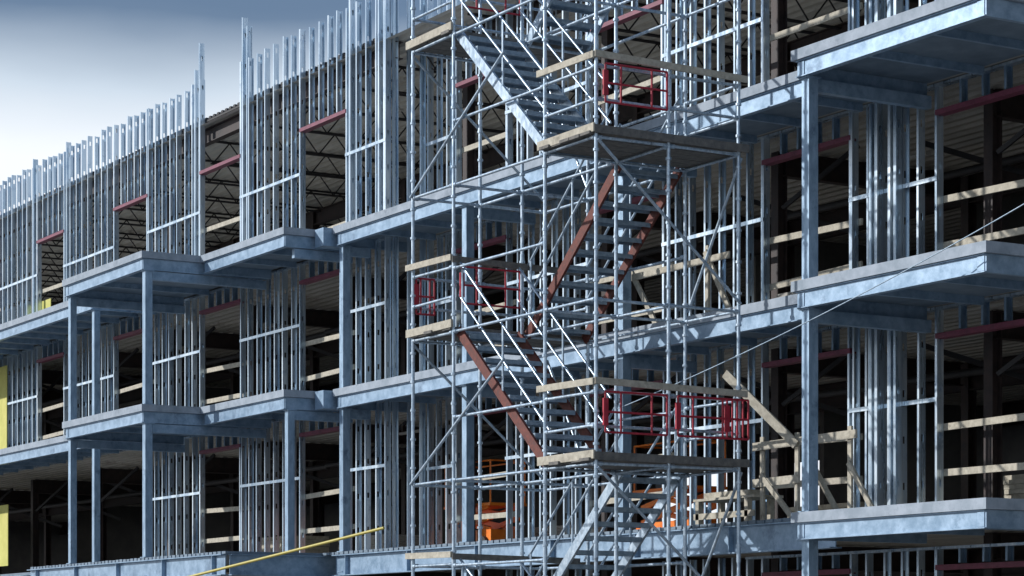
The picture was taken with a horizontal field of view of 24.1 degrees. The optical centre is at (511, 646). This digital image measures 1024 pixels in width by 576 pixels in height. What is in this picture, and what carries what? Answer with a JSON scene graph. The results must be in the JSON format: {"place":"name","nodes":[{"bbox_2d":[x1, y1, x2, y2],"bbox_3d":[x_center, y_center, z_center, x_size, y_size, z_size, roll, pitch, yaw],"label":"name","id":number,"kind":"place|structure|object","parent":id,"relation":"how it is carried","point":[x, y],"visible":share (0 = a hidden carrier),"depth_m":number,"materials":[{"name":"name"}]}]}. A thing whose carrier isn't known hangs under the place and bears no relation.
{"place":"outdoors","nodes":[
{"label":"outdoors","id":0,"kind":"place"},
{"bbox_2d":[262,535,329,552],"bbox_3d":[-5.655,-2.363,60.830,1.112,0.786,2.473,0,0,-31],"label":"lumber stack","id":1,"kind":"object","parent":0,"point":[311,540],"visible":0.13,"depth_m":59.98,"materials":[{"name":"brown wood"}]},
{"bbox_2d":[338,534,426,549],"bbox_3d":[-3.051,-2.288,57.034,1.209,0.636,2.471,0,0,-31],"label":"plasterboard stack","id":2,"kind":"object","parent":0,"point":[402,540],"visible":0.15,"depth_m":56.10,"materials":[{"name":"grey"}]},
{"bbox_2d":[0,518,790,575],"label":"podium deck","id":3,"kind":"structure","parent":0,"point":[490,541],"depth_m":47.50,"materials":[{"name":"grey concrete"}]},
{"bbox_2d":[752,426,873,519],"bbox_3d":[4.998,-2.638,37.139,0.957,1.364,3.036,0,0,-31],"label":"timber barricade","id":4,"kind":"object","parent":3,"relation":"on","point":[849,434],"visible":0.69,"depth_m":37.31,"materials":[{"name":"beige wood"}]},
{"bbox_2d":[722,370,799,447],"bbox_3d":[3.886,-3.720,37.575,1.422,1.304,0.050,0,0,40],"label":"timber prop","id":5,"kind":"object","parent":4,"relation":"on","point":[771,419],"visible":1,"depth_m":37.49,"materials":[{"name":"beige wood"}]},
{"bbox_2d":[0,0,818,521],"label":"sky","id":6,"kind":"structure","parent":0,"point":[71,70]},
{"bbox_2d":[0,0,1023,575],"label":"interior steel frame","id":7,"kind":"object","parent":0,"point":[990,382],"visible":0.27,"depth_m":50.52,"materials":[{"name":"grey metal"}]},
{"bbox_2d":[0,54,1023,573],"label":"floor decks","id":8,"kind":"object","parent":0,"point":[962,130],"visible":0.17,"depth_m":49.11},
{"bbox_2d":[3,260,306,569],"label":"floor slabs","id":9,"kind":"structure","parent":8,"relation":"on","point":[184,298],"depth_m":59.35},
{"bbox_2d":[444,459,526,540],"bbox_3d":[-0.586,-2.956,51.521,0.960,1.963,2.000,0,0,-31],"label":"orange scissor lift","id":10,"kind":"object","parent":9,"relation":"on","point":[493,532],"visible":0.16,"depth_m":50.84,"materials":[{"name":"paint"}]},
{"bbox_2d":[0,0,1013,575],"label":"steel studs","id":11,"kind":"object","parent":9,"relation":"on","point":[888,156],"visible":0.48,"depth_m":50.46,"materials":[{"name":"silver metal"}]},
{"bbox_2d":[0,298,50,565],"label":"yellow sheathing panels","id":12,"kind":"object","parent":11,"relation":"attached to","point":[4,535],"visible":0.54,"depth_m":70.78,"materials":[{"name":"yellow"}]},
{"bbox_2d":[0,17,940,500],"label":"stud bridging","id":13,"kind":"object","parent":11,"relation":"attached to","point":[730,227],"visible":0.82,"depth_m":49.88,"materials":[{"name":"silver metal"}]},
{"bbox_2d":[0,2,1023,542],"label":"timber guard rails","id":14,"kind":"object","parent":11,"relation":"attached to","point":[788,282],"visible":0.61,"depth_m":39.95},
{"bbox_2d":[0,0,1023,575],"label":"window lintels","id":15,"kind":"structure","parent":11,"relation":"attached to","point":[948,110],"depth_m":40.21,"materials":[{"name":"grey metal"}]},
{"bbox_2d":[0,0,1023,522],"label":"balcony slabs","id":16,"kind":"structure","parent":9,"relation":"attached to","point":[976,248],"depth_m":38.30,"materials":[{"name":"grey concrete"}]},
{"bbox_2d":[0,0,1023,575],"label":"channel fascias","id":17,"kind":"object","parent":16,"relation":"attached to","point":[756,538],"visible":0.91,"depth_m":42.53,"materials":[{"name":"paint"}]},
{"bbox_2d":[0,18,1023,435],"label":"balcony soffits","id":18,"kind":"object","parent":16,"relation":"attached to","point":[956,50],"visible":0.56,"depth_m":36.00,"materials":[{"name":"grey metal"}]},
{"bbox_2d":[631,245,731,323],"bbox_3d":[2.759,-6.095,40.051,0.110,1.450,3.142,0,0,-31],"label":"timber brace frame","id":19,"kind":"object","parent":16,"relation":"on","point":[635,277],"visible":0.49,"depth_m":39.36,"materials":[{"name":"beige wood"}]},
{"bbox_2d":[0,0,1023,532],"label":"open web joists","id":20,"kind":"object","parent":9,"relation":"on","point":[1012,366],"visible":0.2,"depth_m":55.02,"materials":[{"name":"grey metal"}]},
{"bbox_2d":[16,33,391,211],"bbox_3d":[-1.158,-12.816,62.114,14.568,0.108,84.000,0,0,-31],"label":"roof sheet","id":21,"kind":"object","parent":20,"relation":"on","point":[225,111],"visible":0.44,"depth_m":57.25,"materials":[{"name":"metal"}]},
{"bbox_2d":[0,0,886,315],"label":"roof deck","id":22,"kind":"structure","parent":20,"relation":"on","point":[810,8],"depth_m":58.55,"materials":[{"name":"grey metal"}]},
{"bbox_2d":[270,108,930,434],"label":"ceiling strip fittings","id":23,"kind":"object","parent":20,"relation":"attached to","point":[713,205],"visible":0.28,"depth_m":49.29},
{"bbox_2d":[0,57,1023,558],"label":"stud tracks","id":24,"kind":"object","parent":9,"relation":"on","point":[930,87],"visible":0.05,"depth_m":38.99},
{"bbox_2d":[633,439,726,528],"bbox_3d":[3.324,-3.006,47.679,0.960,2.063,2.000,0,0,-31],"label":"orange scissor lift","id":25,"kind":"object","parent":9,"relation":"on","point":[673,500],"visible":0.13,"depth_m":47.42,"materials":[{"name":"paint"}]},
{"bbox_2d":[535,524,635,536],"bbox_3d":[1.595,-2.263,50.963,1.219,0.586,2.486,0,0,-31],"label":"plasterboard stack","id":26,"kind":"object","parent":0,"point":[559,529],"visible":0.05,"depth_m":50.84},
{"bbox_2d":[693,489,782,524],"bbox_3d":[3.656,-2.237,38.892,0.600,0.535,1.650,0,0,-31],"label":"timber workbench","id":27,"kind":"object","parent":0,"point":[748,497],"visible":0.73,"depth_m":38.73,"materials":[{"name":"beige wood"}]},
{"bbox_2d":[777,292,796,297],"bbox_3d":[5.665,-5.713,40.582,1.220,0.686,2.488,0,0,-31],"label":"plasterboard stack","id":28,"kind":"object","parent":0,"point":[784,294],"visible":0.02,"depth_m":41.09,"materials":[{"name":"white"}]},
{"bbox_2d":[787,502,907,517],"bbox_3d":[6.016,-2.263,43.717,1.116,0.586,2.438,0,0,-31],"label":"lumber stack","id":29,"kind":"object","parent":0,"point":[829,507],"visible":0.04,"depth_m":43.17,"materials":[{"name":"beige wood"}]},
{"bbox_2d":[1003,474,1023,498],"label":"lumber stack","id":30,"kind":"object","parent":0,"point":[1013,486],"visible":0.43,"depth_m":37.15,"materials":[{"name":"beige wood"}]},
{"label":"ground","id":31,"kind":"structure","parent":0,"visible":0},
{"bbox_2d":[189,526,384,575],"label":"yellow pole","id":32,"kind":"object","parent":31,"relation":"on","point":[296,549],"visible":1,"depth_m":46.37,"materials":[{"name":"metal"}]},
{"bbox_2d":[66,75,821,575],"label":"steel columns","id":33,"kind":"structure","parent":31,"relation":"on","point":[808,313],"depth_m":45.64,"materials":[{"name":"metal"}]},
{"bbox_2d":[617,204,1023,408],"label":"power cable","id":34,"kind":"object","parent":33,"relation":"attached to","point":[838,305],"visible":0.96,"depth_m":33.46,"materials":[{"name":"rubber"}]},
{"bbox_2d":[1,193,1023,573],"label":"interior walls","id":35,"kind":"structure","parent":31,"relation":"on","point":[125,537],"depth_m":65.70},
{"bbox_2d":[405,0,748,575],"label":"scaffold stair tower","id":36,"kind":"structure","parent":31,"relation":"on","point":[544,55],"depth_m":38.13,"materials":[{"name":"grey metal"}]}
]}

